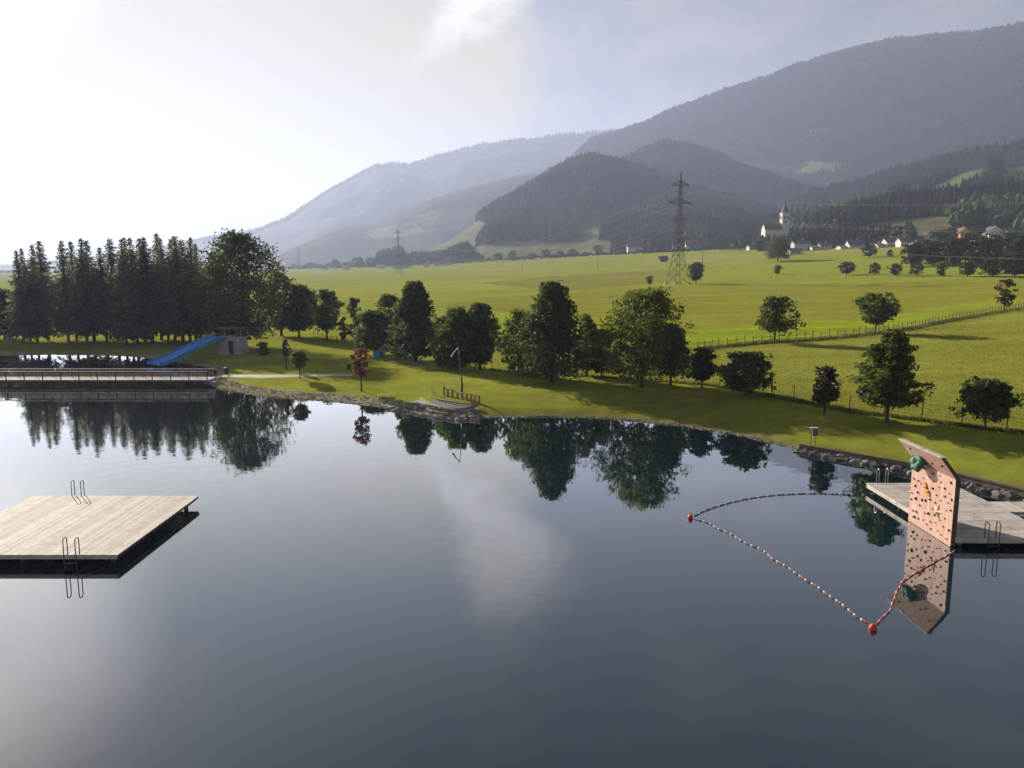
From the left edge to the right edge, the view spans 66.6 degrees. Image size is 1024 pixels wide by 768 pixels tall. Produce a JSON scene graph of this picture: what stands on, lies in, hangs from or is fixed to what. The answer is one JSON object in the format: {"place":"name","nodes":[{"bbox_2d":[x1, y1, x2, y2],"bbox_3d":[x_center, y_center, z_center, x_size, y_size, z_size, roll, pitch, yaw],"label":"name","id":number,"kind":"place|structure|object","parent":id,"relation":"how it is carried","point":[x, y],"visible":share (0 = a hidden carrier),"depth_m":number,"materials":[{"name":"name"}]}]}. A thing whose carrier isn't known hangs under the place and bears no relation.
{"place":"outdoors","nodes":[
{"label":"outdoors","id":0,"kind":"place"},
{"bbox_2d":[217,374,353,377],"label":"gravel path","id":1,"kind":"structure","parent":0,"point":[274,376],"depth_m":88.84,"materials":[{"name":"beige gravel"}]},
{"bbox_2d":[0,133,598,270],"bbox_3d":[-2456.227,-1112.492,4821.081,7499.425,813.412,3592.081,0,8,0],"label":"mountain ridge","id":2,"kind":"structure","parent":0,"point":[374,197],"depth_m":4224.06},
{"bbox_2d":[0,128,619,268],"bbox_3d":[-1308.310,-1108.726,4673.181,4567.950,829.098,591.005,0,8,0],"label":"forest","id":3,"kind":"object","parent":2,"relation":"on","point":[545,140],"visible":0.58,"depth_m":4626.60,"materials":[{"name":"plant"}]},
{"bbox_2d":[252,173,541,269],"bbox_3d":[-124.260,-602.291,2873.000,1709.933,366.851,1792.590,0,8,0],"label":"hill","id":4,"kind":"structure","parent":0,"point":[436,221],"depth_m":2523.67,"materials":[{"name":"plant"}]},
{"bbox_2d":[0,353,1023,767],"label":"lake water","id":5,"kind":"structure","parent":0,"point":[300,583],"depth_m":30.70,"materials":[{"name":"liquid"}]},
{"bbox_2d":[0,480,198,568],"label":"swimming raft","id":6,"kind":"object","parent":5,"relation":"in","point":[112,528],"visible":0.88,"depth_m":38.24,"materials":[{"name":"grey wood"}]},
{"bbox_2d":[695,519,867,622],"bbox_3d":[11.692,7.924,34.848,0.799,0.068,12.586,-3,9,-16],"label":"float line","id":7,"kind":"object","parent":5,"relation":"on","point":[790,569],"visible":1,"depth_m":33.68,"materials":[{"name":"plastic"}]},
{"bbox_2d":[694,493,873,515],"bbox_3d":[15.047,6.551,44.068,12.115,0.068,1.766,-3,9,-20],"label":"float line","id":8,"kind":"object","parent":5,"relation":"on","point":[782,494],"visible":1,"depth_m":45.07,"materials":[{"name":"plastic"}]},
{"bbox_2d":[876,550,955,623],"bbox_3d":[16.805,8.249,32.662,0.659,0.068,10.409,8,12,43],"label":"float line","id":9,"kind":"object","parent":5,"relation":"on","point":[889,610],"visible":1,"depth_m":32.67,"materials":[{"name":"plastic"}]},
{"bbox_2d":[866,468,1023,550],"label":"bathing jetty","id":10,"kind":"object","parent":5,"relation":"in","point":[980,520],"visible":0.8,"depth_m":39.78,"materials":[{"name":"grey wood"}]},
{"bbox_2d":[899,439,960,546],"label":"climbing wall","id":11,"kind":"structure","parent":10,"relation":"attached to","point":[934,494],"depth_m":37.91,"materials":[{"name":"brown wood"}]},
{"bbox_2d":[0,237,1023,487],"bbox_3d":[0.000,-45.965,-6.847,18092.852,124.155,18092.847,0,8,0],"label":"ground","id":12,"kind":"structure","parent":0,"point":[726,295],"depth_m":112.02,"materials":[{"name":"green plant"}]},
{"bbox_2d":[0,288,14,338],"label":"broadleaf tree","id":13,"kind":"object","parent":12,"relation":"on","point":[3,302],"visible":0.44,"depth_m":131.65,"materials":[{"name":"green plant"}]},
{"bbox_2d":[1,250,41,344],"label":"spruce tree","id":14,"kind":"object","parent":12,"relation":"on","point":[19,324],"visible":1,"depth_m":123.75,"materials":[{"name":"green plant"}]},
{"bbox_2d":[9,248,46,340],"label":"spruce tree","id":15,"kind":"object","parent":12,"relation":"on","point":[22,260],"visible":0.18,"depth_m":128.15,"materials":[{"name":"green plant"}]},
{"bbox_2d":[16,244,55,342],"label":"spruce tree","id":16,"kind":"object","parent":12,"relation":"on","point":[34,283],"visible":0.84,"depth_m":125.93,"materials":[{"name":"green plant"}]},
{"bbox_2d":[31,240,59,339],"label":"spruce tree","id":17,"kind":"object","parent":12,"relation":"on","point":[43,266],"visible":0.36,"depth_m":131.02,"materials":[{"name":"green plant"}]},
{"bbox_2d":[44,240,84,344],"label":"spruce tree","id":18,"kind":"object","parent":12,"relation":"on","point":[61,326],"visible":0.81,"depth_m":123.75,"materials":[{"name":"green plant"}]},
{"bbox_2d":[52,241,98,340],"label":"spruce tree","id":19,"kind":"object","parent":12,"relation":"on","point":[69,244],"visible":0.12,"depth_m":128.88,"materials":[{"name":"green plant"}]},
{"bbox_2d":[58,238,105,344],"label":"spruce tree","id":20,"kind":"object","parent":12,"relation":"on","point":[83,300],"visible":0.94,"depth_m":123.13,"materials":[{"name":"green plant"}]},
{"bbox_2d":[66,240,111,340],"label":"spruce tree","id":21,"kind":"object","parent":12,"relation":"on","point":[90,329],"visible":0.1,"depth_m":127.95,"materials":[{"name":"green plant"}]},
{"bbox_2d":[86,248,115,343],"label":"spruce tree","id":22,"kind":"object","parent":12,"relation":"on","point":[101,273],"visible":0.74,"depth_m":124.65,"materials":[{"name":"green plant"}]},
{"bbox_2d":[92,238,119,340],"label":"spruce tree","id":23,"kind":"object","parent":12,"relation":"on","point":[110,259],"visible":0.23,"depth_m":129.00,"materials":[{"name":"green plant"}]},
{"bbox_2d":[0,369,216,385],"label":"boardwalk","id":24,"kind":"structure","parent":12,"relation":"on","point":[143,379],"depth_m":86.52,"materials":[{"name":"grey wood"}]},
{"bbox_2d":[102,239,145,344],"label":"spruce tree","id":25,"kind":"object","parent":12,"relation":"on","point":[117,294],"visible":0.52,"depth_m":122.83,"materials":[{"name":"green plant"}]},
{"bbox_2d":[112,237,156,345],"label":"spruce tree","id":26,"kind":"object","parent":12,"relation":"on","point":[134,309],"visible":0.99,"depth_m":122.32,"materials":[{"name":"green plant"}]},
{"bbox_2d":[129,236,171,342],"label":"spruce tree","id":27,"kind":"object","parent":12,"relation":"on","point":[144,256],"visible":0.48,"depth_m":124.88,"materials":[{"name":"green plant"}]},
{"bbox_2d":[142,238,186,343],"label":"spruce tree","id":28,"kind":"object","parent":12,"relation":"on","point":[158,278],"visible":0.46,"depth_m":124.00,"materials":[{"name":"green plant"}]},
{"bbox_2d":[147,236,210,344],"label":"spruce tree","id":29,"kind":"object","parent":12,"relation":"on","point":[177,308],"visible":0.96,"depth_m":122.03,"materials":[{"name":"green plant"}]},
{"bbox_2d":[146,334,225,366],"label":"water slide","id":30,"kind":"object","parent":12,"relation":"on","point":[185,350],"visible":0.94,"depth_m":106.85,"materials":[{"name":"blue plastic"}]},
{"bbox_2d":[173,237,213,340],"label":"spruce tree","id":31,"kind":"object","parent":12,"relation":"on","point":[194,330],"visible":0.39,"depth_m":125.27,"materials":[{"name":"green plant"}]},
{"bbox_2d":[195,252,229,343],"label":"spruce tree","id":32,"kind":"object","parent":12,"relation":"on","point":[203,327],"visible":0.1,"depth_m":124.08,"materials":[{"name":"green plant"}]},
{"bbox_2d":[216,327,249,355],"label":"slide tower","id":33,"kind":"structure","parent":12,"relation":"on","point":[233,345],"depth_m":110.63,"materials":[{"name":"concrete"}]},
{"bbox_2d":[183,228,300,339],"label":"broadleaf tree","id":34,"kind":"object","parent":12,"relation":"on","point":[242,315],"visible":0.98,"depth_m":116.60,"materials":[{"name":"green plant"}]},
{"bbox_2d":[267,270,296,335],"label":"broadleaf tree","id":35,"kind":"object","parent":12,"relation":"on","point":[286,282],"visible":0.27,"depth_m":137.16,"materials":[{"name":"green plant"}]},
{"bbox_2d":[268,283,317,336],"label":"broadleaf tree","id":36,"kind":"object","parent":12,"relation":"on","point":[297,321],"visible":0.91,"depth_m":134.28,"materials":[{"name":"green plant"}]},
{"bbox_2d":[289,350,309,377],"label":"lawn tree","id":37,"kind":"object","parent":12,"relation":"on","point":[299,359],"visible":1,"depth_m":85.99,"materials":[{"name":"green plant"}]},
{"bbox_2d":[301,289,344,340],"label":"broadleaf tree","id":38,"kind":"object","parent":12,"relation":"on","point":[326,307],"visible":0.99,"depth_m":127.84,"materials":[{"name":"green plant"}]},
{"bbox_2d":[338,317,351,341],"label":"broadleaf tree","id":39,"kind":"object","parent":12,"relation":"on","point":[347,331],"visible":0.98,"depth_m":127.90,"materials":[{"name":"green plant"}]},
{"bbox_2d":[346,297,362,335],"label":"broadleaf tree","id":40,"kind":"object","parent":12,"relation":"on","point":[352,310],"visible":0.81,"depth_m":131.14,"materials":[{"name":"green plant"}]},
{"bbox_2d":[350,347,369,390],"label":"lawn tree","id":41,"kind":"object","parent":12,"relation":"on","point":[358,364],"visible":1,"depth_m":78.97,"materials":[{"name":"red plant"}]},
{"bbox_2d":[0,244,742,272],"bbox_3d":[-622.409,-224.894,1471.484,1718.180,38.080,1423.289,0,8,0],"label":"shrubbery","id":42,"kind":"object","parent":12,"relation":"on","point":[601,252],"visible":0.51,"depth_m":935.66,"materials":[{"name":"green plant"}]},
{"bbox_2d":[352,309,391,354],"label":"broadleaf tree","id":43,"kind":"object","parent":12,"relation":"on","point":[366,334],"visible":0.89,"depth_m":106.44,"materials":[{"name":"green plant"}]},
{"bbox_2d":[374,293,399,331],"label":"broadleaf tree","id":44,"kind":"object","parent":12,"relation":"on","point":[385,300],"visible":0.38,"depth_m":121.30,"materials":[{"name":"green plant"}]},
{"bbox_2d":[379,280,439,361],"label":"broadleaf tree","id":45,"kind":"object","parent":12,"relation":"on","point":[413,310],"visible":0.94,"depth_m":98.37,"materials":[{"name":"green plant"}]},
{"bbox_2d":[383,386,479,416],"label":"water play terrace","id":46,"kind":"structure","parent":12,"relation":"on","point":[449,405],"depth_m":71.68,"materials":[{"name":"concrete"}]},
{"bbox_2d":[385,402,480,420],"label":"rubble","id":47,"kind":"object","parent":12,"relation":"on","point":[471,414],"visible":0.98,"depth_m":69.29,"materials":[{"name":"stone"}]},
{"bbox_2d":[425,316,453,368],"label":"broadleaf tree","id":48,"kind":"object","parent":12,"relation":"on","point":[439,362],"visible":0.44,"depth_m":92.77,"materials":[{"name":"green plant"}]},
{"bbox_2d":[431,305,483,370],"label":"broadleaf tree","id":49,"kind":"object","parent":12,"relation":"on","point":[453,325],"visible":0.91,"depth_m":90.67,"materials":[{"name":"green plant"}]},
{"bbox_2d":[148,354,796,449],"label":"gravel","id":50,"kind":"structure","parent":12,"relation":"on","point":[273,392],"depth_m":77.39,"materials":[{"name":"grey gravel"}]},
{"bbox_2d":[456,300,501,369],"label":"broadleaf tree","id":51,"kind":"object","parent":12,"relation":"on","point":[482,321],"visible":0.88,"depth_m":90.84,"materials":[{"name":"green plant"}]},
{"bbox_2d":[493,308,536,375],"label":"broadleaf tree","id":52,"kind":"object","parent":12,"relation":"on","point":[512,324],"visible":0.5,"depth_m":85.56,"materials":[{"name":"green plant"}]},
{"bbox_2d":[503,280,598,381],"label":"broadleaf tree","id":53,"kind":"object","parent":12,"relation":"on","point":[553,321],"visible":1,"depth_m":80.15,"materials":[{"name":"green plant"}]},
{"bbox_2d":[573,313,599,375],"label":"broadleaf tree","id":54,"kind":"object","parent":12,"relation":"on","point":[586,323],"visible":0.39,"depth_m":84.72,"materials":[{"name":"green plant"}]},
{"bbox_2d":[584,329,620,375],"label":"broadleaf tree","id":55,"kind":"object","parent":12,"relation":"on","point":[596,368],"visible":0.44,"depth_m":84.19,"materials":[{"name":"green plant"}]},
{"bbox_2d":[583,286,701,387],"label":"broadleaf tree","id":56,"kind":"object","parent":12,"relation":"on","point":[637,303],"visible":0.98,"depth_m":75.33,"materials":[{"name":"green plant"}]},
{"bbox_2d":[650,322,692,384],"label":"broadleaf tree","id":57,"kind":"object","parent":12,"relation":"on","point":[685,349],"visible":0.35,"depth_m":77.46,"materials":[{"name":"green plant"}]},
{"bbox_2d":[664,172,691,284],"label":"power pylon","id":58,"kind":"object","parent":12,"relation":"on","point":[680,204],"visible":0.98,"depth_m":325.48,"materials":[{"name":"metal"}]},
{"bbox_2d":[686,262,705,283],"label":"tree","id":59,"kind":"object","parent":12,"relation":"on","point":[695,273],"visible":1,"depth_m":321.82,"materials":[{"name":"green plant"}]},
{"bbox_2d":[683,347,719,388],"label":"broadleaf tree","id":60,"kind":"object","parent":12,"relation":"on","point":[706,370],"visible":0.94,"depth_m":75.26,"materials":[{"name":"green plant"}]},
{"bbox_2d":[713,351,776,395],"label":"broadleaf tree","id":61,"kind":"object","parent":12,"relation":"on","point":[755,364],"visible":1,"depth_m":70.41,"materials":[{"name":"green plant"}]},
{"bbox_2d":[489,359,1023,433],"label":"wire fence","id":62,"kind":"object","parent":12,"relation":"on","point":[847,402],"visible":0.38,"depth_m":62.34,"materials":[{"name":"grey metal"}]},
{"bbox_2d":[761,201,795,239],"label":"church","id":63,"kind":"structure","parent":12,"relation":"on","point":[780,229],"depth_m":672.11,"materials":[{"name":"white paint"}]},
{"bbox_2d":[763,236,794,261],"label":"tree","id":64,"kind":"object","parent":12,"relation":"on","point":[775,246],"visible":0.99,"depth_m":474.46,"materials":[{"name":"green plant"}]},
{"bbox_2d":[754,295,806,340],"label":"tree","id":65,"kind":"object","parent":12,"relation":"on","point":[770,318],"visible":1,"depth_m":111.07,"materials":[{"name":"green plant"}]},
{"bbox_2d":[790,238,811,250],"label":"house","id":66,"kind":"structure","parent":12,"relation":"on","point":[803,242],"depth_m":590.30,"materials":[{"name":"stone"}]},
{"bbox_2d":[810,365,841,414],"bbox_3d":[25.257,0.660,62.609,2.206,4.344,2.982,-5,10,-28],"label":"broadleaf tree","id":67,"kind":"object","parent":12,"relation":"on","point":[823,395],"visible":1,"depth_m":62.24,"materials":[{"name":"green plant"}]},
{"bbox_2d":[844,238,865,248],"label":"house","id":68,"kind":"structure","parent":12,"relation":"on","point":[854,243],"depth_m":574.05,"materials":[{"name":"stone"}]},
{"bbox_2d":[696,302,1023,349],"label":"wooden fence","id":69,"kind":"object","parent":12,"relation":"on","point":[970,312],"visible":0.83,"depth_m":121.11,"materials":[{"name":"brown wood"}]},
{"bbox_2d":[852,292,902,332],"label":"tree","id":70,"kind":"object","parent":12,"relation":"on","point":[884,313],"visible":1,"depth_m":118.89,"materials":[{"name":"green plant"}]},
{"bbox_2d":[846,328,936,422],"bbox_3d":[28.360,-0.486,58.864,5.186,7.438,5.265,0,8,0],"label":"broadleaf tree","id":71,"kind":"object","parent":12,"relation":"on","point":[886,385],"visible":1,"depth_m":57.88,"materials":[{"name":"green plant"}]},
{"bbox_2d":[793,448,1023,500],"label":"rubble","id":72,"kind":"object","parent":12,"relation":"on","point":[964,483],"visible":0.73,"depth_m":51.76,"materials":[{"name":"stone"}]},
{"bbox_2d":[799,444,1023,497],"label":"retaining wall","id":73,"kind":"structure","parent":12,"relation":"on","point":[982,482],"depth_m":50.92,"materials":[{"name":"stone"}]},
{"bbox_2d":[900,241,927,263],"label":"village tree","id":74,"kind":"object","parent":12,"relation":"on","point":[912,258],"visible":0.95,"depth_m":349.73,"materials":[{"name":"green plant"}]},
{"bbox_2d":[920,241,947,265],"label":"village tree","id":75,"kind":"object","parent":12,"relation":"on","point":[933,246],"visible":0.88,"depth_m":347.81,"materials":[{"name":"green plant"}]},
{"bbox_2d":[928,230,951,244],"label":"village tree","id":76,"kind":"object","parent":12,"relation":"on","point":[935,236],"visible":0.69,"depth_m":496.47,"materials":[{"name":"green plant"}]},
{"bbox_2d":[940,238,972,265],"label":"village tree","id":77,"kind":"object","parent":12,"relation":"on","point":[955,243],"visible":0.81,"depth_m":333.57,"materials":[{"name":"green plant"}]},
{"bbox_2d":[958,261,977,276],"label":"roadside tree","id":78,"kind":"object","parent":12,"relation":"on","point":[968,270],"visible":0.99,"depth_m":283.19,"materials":[{"name":"green plant"}]},
{"bbox_2d":[962,236,996,266],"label":"village tree","id":79,"kind":"object","parent":12,"relation":"on","point":[974,254],"visible":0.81,"depth_m":318.87,"materials":[{"name":"green plant"}]},
{"bbox_2d":[948,376,1023,429],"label":"broadleaf tree","id":80,"kind":"object","parent":12,"relation":"on","point":[987,398],"visible":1,"depth_m":54.81,"materials":[{"name":"green plant"}]},
{"bbox_2d":[976,233,1006,265],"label":"village tree","id":81,"kind":"object","parent":12,"relation":"on","point":[995,237],"visible":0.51,"depth_m":316.41,"materials":[{"name":"green plant"}]},
{"bbox_2d":[978,257,1007,276],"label":"roadside tree","id":82,"kind":"object","parent":12,"relation":"on","point":[993,270],"visible":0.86,"depth_m":275.20,"materials":[{"name":"green plant"}]},
{"bbox_2d":[990,237,1015,266],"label":"village tree","id":83,"kind":"object","parent":12,"relation":"on","point":[1005,242],"visible":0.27,"depth_m":303.70,"materials":[{"name":"green plant"}]},
{"bbox_2d":[994,278,1018,309],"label":"tree","id":84,"kind":"object","parent":12,"relation":"on","point":[1004,293],"visible":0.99,"depth_m":153.48,"materials":[{"name":"green plant"}]},
{"bbox_2d":[997,252,1023,277],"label":"roadside tree","id":85,"kind":"object","parent":12,"relation":"on","point":[1017,269],"visible":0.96,"depth_m":265.66,"materials":[{"name":"green plant"}]},
{"bbox_2d":[1000,234,1023,263],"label":"village tree","id":86,"kind":"object","parent":12,"relation":"on","point":[1018,243],"visible":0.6,"depth_m":290.62,"materials":[{"name":"green plant"}]},
{"bbox_2d":[0,0,1023,264],"label":"sky","id":87,"kind":"structure","parent":0,"point":[135,119],"materials":[{"name":"white"}]},
{"bbox_2d":[425,173,621,251],"bbox_3d":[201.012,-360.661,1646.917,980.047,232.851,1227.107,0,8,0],"label":"hill","id":88,"kind":"structure","parent":0,"point":[469,233],"depth_m":1490.53,"materials":[{"name":"plant"}]},
{"bbox_2d":[373,151,792,266],"bbox_3d":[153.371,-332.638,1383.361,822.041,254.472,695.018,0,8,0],"label":"forest","id":89,"kind":"object","parent":88,"relation":"on","point":[636,184],"visible":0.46,"depth_m":1457.87,"materials":[{"name":"green plant"}]},
{"bbox_2d":[475,227,610,258],"bbox_3d":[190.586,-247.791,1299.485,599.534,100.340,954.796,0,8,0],"label":"hill","id":90,"kind":"structure","parent":0,"point":[585,237],"depth_m":1150.12,"materials":[{"name":"green plant"}]},
{"bbox_2d":[445,195,791,260],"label":"forest","id":91,"kind":"object","parent":90,"relation":"on","point":[732,226],"visible":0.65,"depth_m":1128.05,"materials":[{"name":"green plant"}]},
{"bbox_2d":[642,147,760,201],"bbox_3d":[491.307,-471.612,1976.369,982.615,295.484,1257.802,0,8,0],"label":"hill","id":92,"kind":"structure","parent":0,"point":[704,177],"depth_m":1895.96,"materials":[{"name":"green plant"}]},
{"bbox_2d":[620,137,822,208],"bbox_3d":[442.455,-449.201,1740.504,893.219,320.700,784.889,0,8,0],"label":"forest","id":93,"kind":"object","parent":92,"relation":"on","point":[734,174],"visible":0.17,"depth_m":1904.48,"materials":[{"name":"green plant"}]},
{"bbox_2d":[498,312,1023,428],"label":"meadow grass","id":94,"kind":"structure","parent":0,"point":[912,363],"depth_m":89.50,"materials":[{"name":"green plant"}]},
{"bbox_2d":[589,31,1023,184],"bbox_3d":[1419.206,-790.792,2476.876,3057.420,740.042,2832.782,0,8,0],"label":"mountain","id":95,"kind":"structure","parent":0,"point":[811,166],"depth_m":2420.77,"materials":[{"name":"plant"}]},
{"bbox_2d":[571,21,1023,187],"bbox_3d":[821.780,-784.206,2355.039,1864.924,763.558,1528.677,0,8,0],"label":"forest","id":96,"kind":"object","parent":95,"relation":"on","point":[654,125],"visible":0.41,"depth_m":2449.56,"materials":[{"name":"green plant"}]},
{"bbox_2d":[826,154,1022,200],"bbox_3d":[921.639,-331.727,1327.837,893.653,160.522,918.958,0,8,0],"label":"hill","id":97,"kind":"structure","parent":0,"point":[978,162],"depth_m":1415.59,"materials":[{"name":"green plant"}]},
{"bbox_2d":[787,137,1023,209],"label":"forest","id":98,"kind":"object","parent":97,"relation":"on","point":[965,160],"visible":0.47,"depth_m":1416.52,"materials":[{"name":"green plant"}]},
{"bbox_2d":[847,212,1023,241],"bbox_3d":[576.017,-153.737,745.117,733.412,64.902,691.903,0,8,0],"label":"hill","id":99,"kind":"structure","parent":0,"point":[925,223],"depth_m":680.36,"materials":[{"name":"green plant"}]},
{"bbox_2d":[745,156,1023,250],"bbox_3d":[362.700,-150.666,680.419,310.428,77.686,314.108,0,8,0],"label":"forest","id":100,"kind":"object","parent":99,"relation":"on","point":[858,214],"visible":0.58,"depth_m":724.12,"materials":[{"name":"green plant"}]},
{"bbox_2d":[757,185,1023,244],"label":"forest","id":101,"kind":"object","parent":99,"relation":"on","point":[1006,216],"visible":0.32,"depth_m":642.35,"materials":[{"name":"plant"}]},
{"bbox_2d":[918,166,1023,192],"bbox_3d":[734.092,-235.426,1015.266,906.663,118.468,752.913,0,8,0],"label":"hill","id":102,"kind":"structure","parent":0,"point":[957,179],"depth_m":1058.15,"materials":[{"name":"green plant"}]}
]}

